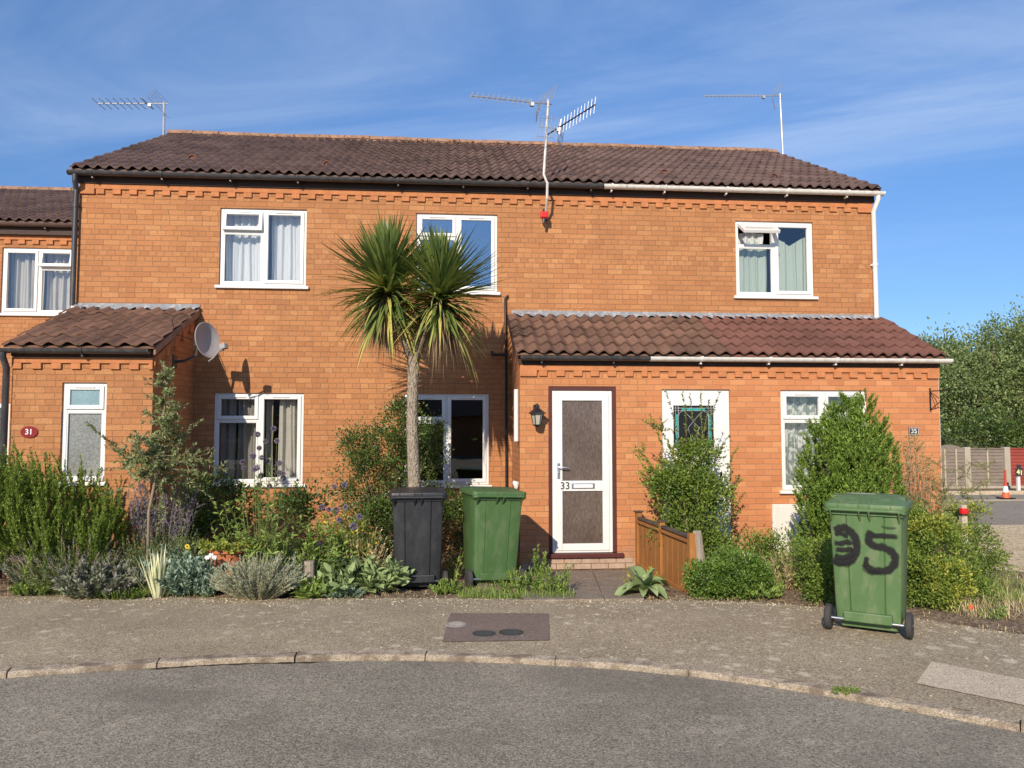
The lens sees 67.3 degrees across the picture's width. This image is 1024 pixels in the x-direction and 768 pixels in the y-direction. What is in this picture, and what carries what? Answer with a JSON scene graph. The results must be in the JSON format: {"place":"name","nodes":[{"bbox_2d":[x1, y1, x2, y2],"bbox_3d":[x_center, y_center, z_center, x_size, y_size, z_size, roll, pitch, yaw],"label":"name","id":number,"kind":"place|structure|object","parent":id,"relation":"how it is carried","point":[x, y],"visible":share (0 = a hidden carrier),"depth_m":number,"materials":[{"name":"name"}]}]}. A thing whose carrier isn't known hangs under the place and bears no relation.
{"place":"outdoors","nodes":[
{"label":"outdoors","id":0,"kind":"place"},
{"bbox_2d":[0,661,1023,767],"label":"road","id":1,"kind":"structure","parent":0,"point":[382,714],"depth_m":4.30,"materials":[{"name":"grey asphalt"}]},
{"bbox_2d":[0,650,1023,732],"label":"kerb","id":2,"kind":"structure","parent":1,"relation":"on","point":[951,712],"depth_m":5.26,"materials":[{"name":"concrete"}]},
{"bbox_2d":[141,662,313,669],"bbox_3d":[-1.912,1.955,5.366,1.302,0.001,0.069,0,-3,-8],"label":"kerb crack","id":3,"kind":"object","parent":2,"relation":"on","point":[232,664],"visible":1,"depth_m":5.36,"materials":[{"name":"black concrete"}]},
{"bbox_2d":[832,685,861,695],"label":"kerb moss","id":4,"kind":"object","parent":2,"relation":"on","point":[842,690],"visible":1,"depth_m":4.70,"materials":[{"name":"green plant"}]},
{"bbox_2d":[0,596,1023,719],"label":"pavement","id":5,"kind":"structure","parent":0,"point":[795,647],"depth_m":5.95,"materials":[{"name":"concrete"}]},
{"bbox_2d":[442,613,549,641],"bbox_3d":[-0.101,1.973,6.277,0.861,0.015,0.970,0,-3,-1],"label":"pavement patch","id":6,"kind":"object","parent":5,"relation":"on","point":[533,626],"visible":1,"depth_m":6.23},
{"bbox_2d":[472,630,495,636],"bbox_3d":[-0.219,1.956,6.011,0.184,0.026,0.184,0,-3,-5],"label":"access cover","id":7,"kind":"object","parent":6,"relation":"on","point":[483,633],"visible":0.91,"depth_m":6.00,"materials":[{"name":"metal"}]},
{"bbox_2d":[499,629,523,635],"bbox_3d":[-0.006,1.958,6.046,0.196,0.026,0.196,0,-3,-5],"label":"access cover","id":8,"kind":"object","parent":6,"relation":"on","point":[510,632],"visible":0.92,"depth_m":6.02,"materials":[{"name":"metal"}]},
{"bbox_2d":[6,591,1017,634],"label":"leaf litter","id":9,"kind":"object","parent":5,"relation":"on","point":[501,599],"visible":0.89,"depth_m":7.31,"materials":[{"name":"brown plant"}]},
{"bbox_2d":[1,596,1023,696],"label":"loose stones","id":10,"kind":"object","parent":5,"relation":"on","point":[590,601],"visible":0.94,"depth_m":7.21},
{"bbox_2d":[824,492,913,638],"bbox_3d":[2.912,1.435,6.255,0.640,1.068,0.673,-2,-4,31],"label":"wheelie bin","id":11,"kind":"object","parent":5,"relation":"on","point":[869,537],"visible":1,"depth_m":6.04,"materials":[{"name":"green plastic"}]},
{"bbox_2d":[917,662,1023,704],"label":"concrete strip","id":12,"kind":"object","parent":5,"relation":"on","point":[979,683],"visible":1,"depth_m":4.85,"materials":[{"name":"grey concrete"}]},
{"bbox_2d":[0,549,1023,634],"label":"garden soil","id":13,"kind":"structure","parent":0,"point":[789,595],"depth_m":7.57,"materials":[{"name":"brown soil"}]},
{"bbox_2d":[0,548,53,585],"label":"lavender cotton","id":14,"kind":"object","parent":13,"relation":"on","point":[13,578],"visible":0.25,"depth_m":8.17,"materials":[{"name":"silver plant"}]},
{"bbox_2d":[8,581,52,595],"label":"pavement weed","id":15,"kind":"object","parent":13,"relation":"on","point":[19,589],"visible":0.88,"depth_m":7.73,"materials":[{"name":"green plant"}]},
{"bbox_2d":[0,186,79,524],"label":"terraced house","id":16,"kind":"structure","parent":13,"relation":"on","point":[35,243],"depth_m":12.56,"materials":[{"name":"brick"}]},
{"bbox_2d":[0,248,73,316],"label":"window","id":17,"kind":"structure","parent":16,"relation":"in","point":[40,277],"depth_m":12.64,"materials":[{"name":"white plastic"}]},
{"bbox_2d":[4,526,124,594],"bbox_3d":[-4.586,1.818,7.918,1.142,0.676,0.813,0,-3,-5],"label":"lavender bush","id":18,"kind":"object","parent":13,"relation":"on","point":[40,568],"visible":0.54,"depth_m":7.77,"materials":[{"name":"grey plant"}]},
{"bbox_2d":[0,436,139,584],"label":"rosemary bush","id":19,"kind":"object","parent":13,"relation":"on","point":[19,519],"visible":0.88,"depth_m":8.03,"materials":[{"name":"green plant"}]},
{"bbox_2d":[45,556,151,599],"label":"sage bush","id":20,"kind":"object","parent":13,"relation":"on","point":[84,584],"visible":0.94,"depth_m":7.54,"materials":[{"name":"grey plant"}]},
{"bbox_2d":[94,582,151,599],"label":"thyme clump","id":21,"kind":"object","parent":13,"relation":"on","point":[140,593],"visible":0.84,"depth_m":7.53,"materials":[{"name":"green plant"}]},
{"bbox_2d":[93,532,179,571],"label":"santolina bush","id":22,"kind":"object","parent":13,"relation":"on","point":[131,550],"visible":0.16,"depth_m":8.10,"materials":[{"name":"grey plant"}]},
{"bbox_2d":[123,545,184,597],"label":"variegated iris","id":23,"kind":"object","parent":13,"relation":"on","point":[157,590],"visible":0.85,"depth_m":7.61,"materials":[{"name":"plant"}]},
{"bbox_2d":[83,360,227,561],"bbox_3d":[-3.760,0.954,8.139,1.340,2.465,1.071,-2,-4,32],"label":"young shrub","id":24,"kind":"object","parent":13,"relation":"on","point":[156,463],"visible":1,"depth_m":8.13,"materials":[{"name":"green plant"}]},
{"bbox_2d":[126,475,204,556],"bbox_3d":[-3.776,1.521,8.377,0.836,1.335,0.298,0,-3,-5],"label":"flowering sage","id":25,"kind":"object","parent":13,"relation":"on","point":[142,520],"visible":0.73,"depth_m":8.35,"materials":[{"name":"purple plant"}]},
{"bbox_2d":[135,525,209,571],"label":"grassy herb","id":26,"kind":"object","parent":13,"relation":"on","point":[183,548],"visible":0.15,"depth_m":8.19,"materials":[{"name":"green plant"}]},
{"bbox_2d":[138,543,209,593],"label":"blue green plant","id":27,"kind":"object","parent":13,"relation":"on","point":[187,546],"visible":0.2,"depth_m":7.93,"materials":[{"name":"green plant"}]},
{"bbox_2d":[153,551,226,596],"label":"blue green plant","id":28,"kind":"object","parent":13,"relation":"on","point":[189,576],"visible":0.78,"depth_m":7.67,"materials":[{"name":"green plant"}]},
{"bbox_2d":[0,130,382,578],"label":"terraced house","id":29,"kind":"structure","parent":13,"relation":"on","point":[221,233],"depth_m":10.48,"materials":[{"name":"brick"}]},
{"bbox_2d":[20,426,37,437],"bbox_3d":[-5.519,0.549,8.796,0.190,0.136,0.016,0,-3,-5],"label":"house number sign","id":30,"kind":"object","parent":29,"relation":"attached to","point":[29,431],"visible":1,"depth_m":8.79,"materials":[{"name":"red ceramic"}]},
{"bbox_2d":[56,383,107,485],"bbox_3d":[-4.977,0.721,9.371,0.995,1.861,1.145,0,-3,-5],"label":"window","id":31,"kind":"structure","parent":29,"relation":"in","point":[82,402],"depth_m":8.90,"materials":[{"name":"white plastic"}]},
{"bbox_2d":[91,89,167,134],"bbox_3d":[-6.763,-4.803,13.652,1.258,1.049,0.461,2,-4,-26],"label":"tv aerial","id":32,"kind":"object","parent":29,"relation":"attached to","point":[154,103],"visible":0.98,"depth_m":13.79,"materials":[{"name":"metal"}]},
{"bbox_2d":[172,314,227,368],"bbox_3d":[-3.893,-0.543,9.703,0.681,0.694,0.398,0,-3,-5],"label":"satellite dish","id":33,"kind":"object","parent":29,"relation":"attached to","point":[206,342],"visible":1,"depth_m":9.71,"materials":[{"name":"metal"}]},
{"bbox_2d":[209,393,305,486],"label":"window","id":34,"kind":"structure","parent":29,"relation":"in","point":[238,416],"depth_m":10.58,"materials":[{"name":"white plastic"}]},
{"bbox_2d":[214,208,308,289],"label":"window","id":35,"kind":"structure","parent":29,"relation":"in","point":[265,248],"depth_m":10.73,"materials":[{"name":"white plastic"}]},
{"bbox_2d":[196,553,216,596],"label":"white flowered plant","id":36,"kind":"object","parent":13,"relation":"on","point":[209,591],"visible":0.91,"depth_m":7.65,"materials":[{"name":"blue plant"}]},
{"bbox_2d":[207,543,246,591],"bbox_3d":[-2.945,1.912,7.985,0.410,0.455,0.410,0,-3,-5],"label":"terracotta pot","id":37,"kind":"object","parent":13,"relation":"on","point":[235,556],"visible":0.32,"depth_m":7.83,"materials":[{"name":"orange ceramic"}]},
{"bbox_2d":[187,535,265,553],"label":"potted plant","id":38,"kind":"object","parent":37,"relation":"in","point":[207,544],"visible":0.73,"depth_m":7.82,"materials":[{"name":"green plant"}]},
{"bbox_2d":[150,463,336,549],"bbox_3d":[-3.184,1.608,9.163,2.190,1.354,1.093,0,-3,-5],"label":"shade shrub","id":39,"kind":"object","parent":13,"relation":"on","point":[202,520],"visible":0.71,"depth_m":9.11,"materials":[{"name":"green plant"}]},
{"bbox_2d":[207,551,307,599],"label":"grey heath dome","id":40,"kind":"structure","parent":13,"relation":"on","point":[249,581],"depth_m":7.44,"materials":[{"name":"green plant"}]},
{"bbox_2d":[222,532,292,572],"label":"yellow lily clump","id":41,"kind":"object","parent":13,"relation":"on","point":[259,550],"visible":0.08,"depth_m":7.97,"materials":[{"name":"green plant"}]},
{"bbox_2d":[211,426,329,572],"bbox_3d":[-2.530,1.284,8.038,1.209,1.697,0.805,0,-3,-5],"label":"globe thistle","id":42,"kind":"object","parent":13,"relation":"on","point":[262,535],"visible":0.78,"depth_m":8.07,"materials":[{"name":"green plant"}]},
{"bbox_2d":[253,536,323,576],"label":"leafy weed","id":43,"kind":"object","parent":13,"relation":"on","point":[300,558],"visible":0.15,"depth_m":7.96,"materials":[{"name":"green plant"}]},
{"bbox_2d":[304,560,314,596],"bbox_3d":[-2.031,1.965,7.707,0.110,0.380,0.095,0,-3,-5],"label":"wooden stump","id":44,"kind":"object","parent":13,"relation":"on","point":[309,569],"visible":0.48,"depth_m":7.67,"materials":[{"name":"grey wood"}]},
{"bbox_2d":[290,574,339,598],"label":"broad leaved weed","id":45,"kind":"object","parent":13,"relation":"on","point":[305,591],"visible":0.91,"depth_m":7.53,"materials":[{"name":"green plant"}]},
{"bbox_2d":[305,500,376,565],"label":"yellow flowered weed","id":46,"kind":"object","parent":13,"relation":"on","point":[355,531],"visible":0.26,"depth_m":8.33,"materials":[{"name":"green plant"}]},
{"bbox_2d":[303,555,378,594],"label":"broad leaved weed","id":47,"kind":"object","parent":13,"relation":"on","point":[335,578],"visible":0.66,"depth_m":7.65,"materials":[{"name":"green plant"}]},
{"bbox_2d":[302,481,380,591],"bbox_3d":[-1.887,1.584,8.048,0.874,1.129,0.742,-2,-4,35],"label":"globe thistle","id":48,"kind":"object","parent":13,"relation":"on","point":[334,552],"visible":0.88,"depth_m":7.96,"materials":[{"name":"green plant"}]},
{"bbox_2d":[322,583,365,598],"bbox_3d":[-1.659,2.040,7.590,0.456,0.149,0.289,0,-3,-5],"label":"blue spurge","id":49,"kind":"object","parent":13,"relation":"on","point":[355,593],"visible":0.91,"depth_m":7.57,"materials":[{"name":"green plant"}]},
{"bbox_2d":[323,521,393,570],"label":"brown seed plant","id":50,"kind":"object","parent":13,"relation":"on","point":[372,552],"visible":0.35,"depth_m":8.11,"materials":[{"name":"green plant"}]},
{"bbox_2d":[343,555,414,593],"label":"broad leaved weed","id":51,"kind":"object","parent":13,"relation":"on","point":[394,574],"visible":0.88,"depth_m":7.70,"materials":[{"name":"green plant"}]},
{"bbox_2d":[320,384,469,563],"bbox_3d":[-1.313,1.147,9.554,2.120,2.332,1.313,0,-3,-5],"label":"dark evergreen shrub","id":52,"kind":"object","parent":13,"relation":"on","point":[378,509],"visible":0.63,"depth_m":9.50,"materials":[{"name":"green plant"}]},
{"bbox_2d":[313,209,509,486],"bbox_3d":[-1.158,0.119,8.988,2.424,4.324,1.836,-1,-3,12],"label":"cordyline palm","id":53,"kind":"object","parent":13,"relation":"on","point":[387,268],"visible":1,"depth_m":8.81,"materials":[{"name":"green plant"}]},
{"bbox_2d":[387,487,448,590],"bbox_3d":[-1.008,1.635,8.212,0.640,1.034,0.673,0,-3,-8],"label":"wheelie bin","id":54,"kind":"object","parent":13,"relation":"on","point":[417,526],"visible":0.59,"depth_m":7.96,"materials":[{"name":"black plastic"}]},
{"bbox_2d":[428,577,463,594],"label":"pavement weed","id":55,"kind":"object","parent":13,"relation":"on","point":[446,587],"visible":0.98,"depth_m":7.78,"materials":[{"name":"green plant"}]},
{"bbox_2d":[442,547,464,580],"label":"shaded weed","id":56,"kind":"object","parent":13,"relation":"on","point":[457,572],"visible":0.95,"depth_m":8.37,"materials":[{"name":"green plant"}]},
{"bbox_2d":[459,486,525,587],"bbox_3d":[-0.232,1.649,8.370,0.640,1.034,0.673,3,-4,-18],"label":"wheelie bin","id":57,"kind":"object","parent":13,"relation":"on","point":[491,521],"visible":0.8,"depth_m":8.13,"materials":[{"name":"green plastic"}]},
{"bbox_2d":[358,136,650,570],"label":"terraced house","id":58,"kind":"structure","parent":13,"relation":"on","point":[567,350],"depth_m":10.70,"materials":[{"name":"brick"}]},
{"bbox_2d":[403,394,491,488],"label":"window","id":59,"kind":"structure","parent":58,"relation":"in","point":[468,414],"depth_m":13.02,"materials":[{"name":"white plastic"}]},
{"bbox_2d":[416,213,500,295],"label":"window","id":60,"kind":"structure","parent":58,"relation":"in","point":[485,231],"depth_m":12.41,"materials":[{"name":"white plastic"}]},
{"bbox_2d":[469,85,595,220],"bbox_3d":[0.229,-3.248,10.432,1.646,1.806,1.060,0,-3,-5],"label":"tv aerial","id":61,"kind":"object","parent":58,"relation":"attached to","point":[547,118],"visible":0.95,"depth_m":10.54,"materials":[{"name":"silver metal"}]},
{"bbox_2d":[529,403,545,426],"bbox_3d":[0.307,0.380,9.440,0.216,0.291,0.222,0,-3,-5],"label":"wall lantern","id":62,"kind":"object","parent":58,"relation":"attached to","point":[537,413],"depth_m":9.38,"materials":[{"name":"black metal"}]},
{"bbox_2d":[552,391,612,552],"bbox_3d":[0.877,1.085,9.577,0.757,2.006,0.148,0,-3,-5],"label":"door","id":63,"kind":"structure","parent":58,"relation":"in","point":[582,502],"depth_m":9.58,"materials":[{"name":"white plastic"}]},
{"bbox_2d":[0,581,1013,632],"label":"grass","id":64,"kind":"structure","parent":13,"relation":"on","point":[1005,627],"depth_m":7.53,"materials":[{"name":"green plant"}]},
{"bbox_2d":[614,566,670,599],"bbox_3d":[1.319,2.007,7.703,0.552,0.349,0.637,-1,-4,21],"label":"mullein","id":65,"kind":"object","parent":13,"relation":"on","point":[643,582],"visible":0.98,"depth_m":7.59,"materials":[{"name":"green plant"}]},
{"bbox_2d":[633,510,696,594],"bbox_3d":[1.674,1.884,8.557,0.100,0.761,1.827,0,-3,-8],"label":"fence","id":66,"kind":"object","parent":13,"relation":"on","point":[668,559],"visible":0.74,"depth_m":8.47,"materials":[{"name":"brown wood"}]},
{"bbox_2d":[630,389,744,570],"bbox_3d":[2.117,1.139,8.836,1.245,2.189,1.044,2,-4,-32],"label":"climbing shrub","id":67,"kind":"object","parent":13,"relation":"on","point":[679,480],"visible":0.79,"depth_m":8.81,"materials":[{"name":"green plant"}]},
{"bbox_2d":[693,530,704,590],"bbox_3d":[1.889,1.811,7.691,0.160,0.685,0.082,0,-3,-5],"label":"old fence post","id":68,"kind":"object","parent":13,"relation":"on","point":[699,546],"visible":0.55,"depth_m":7.67,"materials":[{"name":"grey wood"}]},
{"bbox_2d":[677,541,789,601],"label":"box bush","id":69,"kind":"object","parent":13,"relation":"on","point":[741,568],"visible":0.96,"depth_m":7.48,"materials":[{"name":"green plant"}]},
{"bbox_2d":[742,576,786,599],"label":"pavement weed","id":70,"kind":"object","parent":13,"relation":"on","point":[777,590],"visible":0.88,"depth_m":7.36,"materials":[{"name":"green plant"}]},
{"bbox_2d":[582,143,952,564],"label":"terraced house","id":71,"kind":"structure","parent":13,"relation":"on","point":[751,284],"depth_m":10.98,"materials":[{"name":"brick"}]},
{"bbox_2d":[666,394,725,546],"bbox_3d":[2.324,1.110,9.696,0.752,1.956,0.109,0,-3,-5],"label":"door","id":72,"kind":"structure","parent":71,"relation":"in","point":[676,402],"depth_m":9.75,"materials":[{"name":"white plastic"}]},
{"bbox_2d":[704,81,783,153],"bbox_3d":[4.450,-5.062,14.535,1.781,1.617,0.496,1,-4,-24],"label":"tv aerial","id":73,"kind":"object","parent":71,"relation":"attached to","point":[763,97],"visible":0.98,"depth_m":14.81,"materials":[{"name":"metal"}]},
{"bbox_2d":[733,221,818,299],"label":"window","id":74,"kind":"structure","parent":71,"relation":"in","point":[774,260],"depth_m":11.34,"materials":[{"name":"white plastic"}]},
{"bbox_2d":[771,504,809,562],"bbox_3d":[3.523,1.880,9.707,0.486,0.727,0.049,0,-3,-5],"label":"meter box","id":75,"kind":"object","parent":71,"relation":"attached to","point":[782,513],"visible":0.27,"depth_m":9.69,"materials":[{"name":"plastic"}]},
{"bbox_2d":[775,506,807,555],"bbox_3d":[3.524,1.879,9.694,0.426,0.667,0.008,0,-3,-5],"label":"box door","id":76,"kind":"structure","parent":75,"relation":"in","point":[782,514],"depth_m":9.69,"materials":[{"name":"white plastic"}]},
{"bbox_2d":[779,390,866,493],"bbox_3d":[3.996,0.742,9.927,1.243,1.317,0.265,0,-3,-5],"label":"window","id":77,"kind":"structure","parent":71,"relation":"in","point":[797,406],"depth_m":9.97,"materials":[{"name":"white plastic"}]},
{"bbox_2d":[729,521,818,588],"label":"shrub","id":78,"kind":"object","parent":13,"relation":"on","point":[765,545],"visible":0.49,"depth_m":8.23,"materials":[{"name":"green plant"}]},
{"bbox_2d":[759,545,832,590],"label":"dry grass clump","id":79,"kind":"object","parent":13,"relation":"on","point":[786,580],"visible":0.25,"depth_m":7.72,"materials":[{"name":"beige plant"}]},
{"bbox_2d":[779,530,835,605],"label":"privet hedge","id":80,"kind":"object","parent":13,"relation":"on","point":[820,574],"visible":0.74,"depth_m":7.26,"materials":[{"name":"green plant"}]},
{"bbox_2d":[791,388,908,569],"bbox_3d":[3.612,1.116,8.215,1.220,2.155,1.037,-1,-4,21],"label":"conifer","id":81,"kind":"object","parent":13,"relation":"on","point":[845,451],"visible":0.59,"depth_m":8.10,"materials":[{"name":"green plant"}]},
{"bbox_2d":[886,454,955,557],"bbox_3d":[4.526,1.478,8.736,0.830,1.419,0.772,0,-3,-5],"label":"fennel","id":82,"kind":"object","parent":13,"relation":"on","point":[936,499],"visible":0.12,"depth_m":8.61,"materials":[{"name":"green plant"}]},
{"bbox_2d":[891,430,950,511],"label":"leggy shrub","id":83,"kind":"object","parent":13,"relation":"on","point":[914,477],"visible":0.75,"depth_m":8.98,"materials":[{"name":"brown plant"}]},
{"bbox_2d":[915,436,995,552],"bbox_3d":[5.198,1.406,8.993,0.793,1.609,0.754,-3,-4,41],"label":"fennel","id":84,"kind":"object","parent":13,"relation":"on","point":[944,496],"visible":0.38,"depth_m":8.98,"materials":[{"name":"green plant"}]},
{"bbox_2d":[907,496,1018,612],"bbox_3d":[4.198,1.611,7.471,2.280,1.019,1.224,2,-4,-27],"label":"privet hedge","id":85,"kind":"object","parent":13,"relation":"on","point":[918,546],"visible":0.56,"depth_m":7.17,"materials":[{"name":"green plant"}]},
{"bbox_2d":[958,505,970,565],"bbox_3d":[4.574,1.689,7.747,0.088,0.935,0.126,2,-4,-26],"label":"marker post","id":86,"kind":"object","parent":13,"relation":"on","point":[963,510],"visible":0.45,"depth_m":7.76,"materials":[{"name":"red plastic"}]},
{"bbox_2d":[976,604,1009,620],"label":"pavement weed","id":87,"kind":"object","parent":13,"relation":"on","point":[1002,614],"visible":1,"depth_m":6.45,"materials":[{"name":"green plant"}]},
{"bbox_2d":[0,0,1023,404],"label":"sky","id":88,"kind":"structure","parent":0,"point":[921,101],"materials":[{"name":"blue"}]},
{"bbox_2d":[456,575,575,598],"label":"grass","id":89,"kind":"structure","parent":0,"point":[493,594],"depth_m":7.58,"materials":[{"name":"green plant"}]},
{"bbox_2d":[519,570,643,600],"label":"path","id":90,"kind":"structure","parent":0,"point":[595,585],"depth_m":8.01,"materials":[{"name":"grey concrete"}]},
{"bbox_2d":[497,566,548,591],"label":"pavement weed","id":91,"kind":"object","parent":90,"relation":"on","point":[504,585],"visible":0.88,"depth_m":7.76,"materials":[{"name":"green plant"}]},
{"bbox_2d":[530,544,546,576],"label":"tall weed","id":92,"kind":"object","parent":90,"relation":"on","point":[537,563],"visible":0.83,"depth_m":8.64,"materials":[{"name":"green plant"}]},
{"bbox_2d":[526,563,574,593],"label":"pavement weed","id":93,"kind":"object","parent":90,"relation":"on","point":[561,585],"visible":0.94,"depth_m":7.67,"materials":[{"name":"green plant"}]},
{"bbox_2d":[907,561,1023,620],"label":"grass","id":94,"kind":"structure","parent":0,"point":[983,605],"depth_m":6.77,"materials":[{"name":"green plant"}]},
{"bbox_2d":[942,485,1023,490],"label":"bed","id":95,"kind":"object","parent":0,"point":[998,489],"depth_m":21.22,"materials":[{"name":"grey concrete"}]},
{"bbox_2d":[930,310,1023,447],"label":"broadleaf tree","id":96,"kind":"object","parent":95,"relation":"on","point":[987,382],"visible":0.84,"depth_m":26.11,"materials":[{"name":"green plant"}]},
{"bbox_2d":[940,401,1023,447],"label":"garden thicket","id":97,"kind":"object","parent":95,"relation":"on","point":[1017,441],"visible":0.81,"depth_m":24.29,"materials":[{"name":"green plant"}]},
{"bbox_2d":[941,445,1023,488],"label":"panel fence","id":98,"kind":"object","parent":95,"relation":"on","point":[1008,459],"visible":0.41,"depth_m":21.64,"materials":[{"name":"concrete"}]},
{"bbox_2d":[1015,465,1022,489],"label":"house number post","id":99,"kind":"object","parent":95,"relation":"on","point":[1018,471],"visible":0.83,"depth_m":20.64,"materials":[{"name":"white paint"}]},
{"bbox_2d":[943,494,1023,524],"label":"lane","id":100,"kind":"structure","parent":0,"point":[1010,513],"depth_m":16.16,"materials":[{"name":"grey asphalt"}]},
{"bbox_2d":[996,470,1015,498],"bbox_3d":[12.087,2.457,18.853,0.300,0.705,0.300,0,-3,-5],"label":"traffic cone","id":101,"kind":"object","parent":100,"relation":"on","point":[1005,494],"visible":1,"depth_m":18.81,"materials":[{"name":"orange plastic"}]},
{"bbox_2d":[944,525,1023,571],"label":"gravel drive","id":102,"kind":"structure","parent":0,"point":[1013,537],"depth_m":11.61,"materials":[{"name":"beige gravel"}]},
{"bbox_2d":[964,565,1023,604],"bbox_3d":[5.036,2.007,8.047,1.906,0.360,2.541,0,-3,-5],"label":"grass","id":103,"kind":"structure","parent":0,"point":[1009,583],"depth_m":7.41,"materials":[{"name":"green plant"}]},
{"label":"ground","id":104,"kind":"structure","parent":0,"visible":0},
{"bbox_2d":[916,312,995,444],"bbox_3d":[16.136,0.436,29.340,3.973,6.386,3.404,0,-3,-5],"label":"broadleaf tree","id":105,"kind":"object","parent":104,"relation":"on","point":[952,338],"visible":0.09,"depth_m":29.03,"materials":[{"name":"green plant"}]},
{"bbox_2d":[945,490,1023,494],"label":"lane kerb","id":106,"kind":"structure","parent":104,"relation":"on","point":[996,492],"depth_m":20.17,"materials":[{"name":"concrete"}]},
{"bbox_2d":[983,295,1023,428],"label":"broadleaf tree","id":107,"kind":"object","parent":104,"relation":"on","point":[1015,317],"visible":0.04,"depth_m":32.56,"materials":[{"name":"green plant"}]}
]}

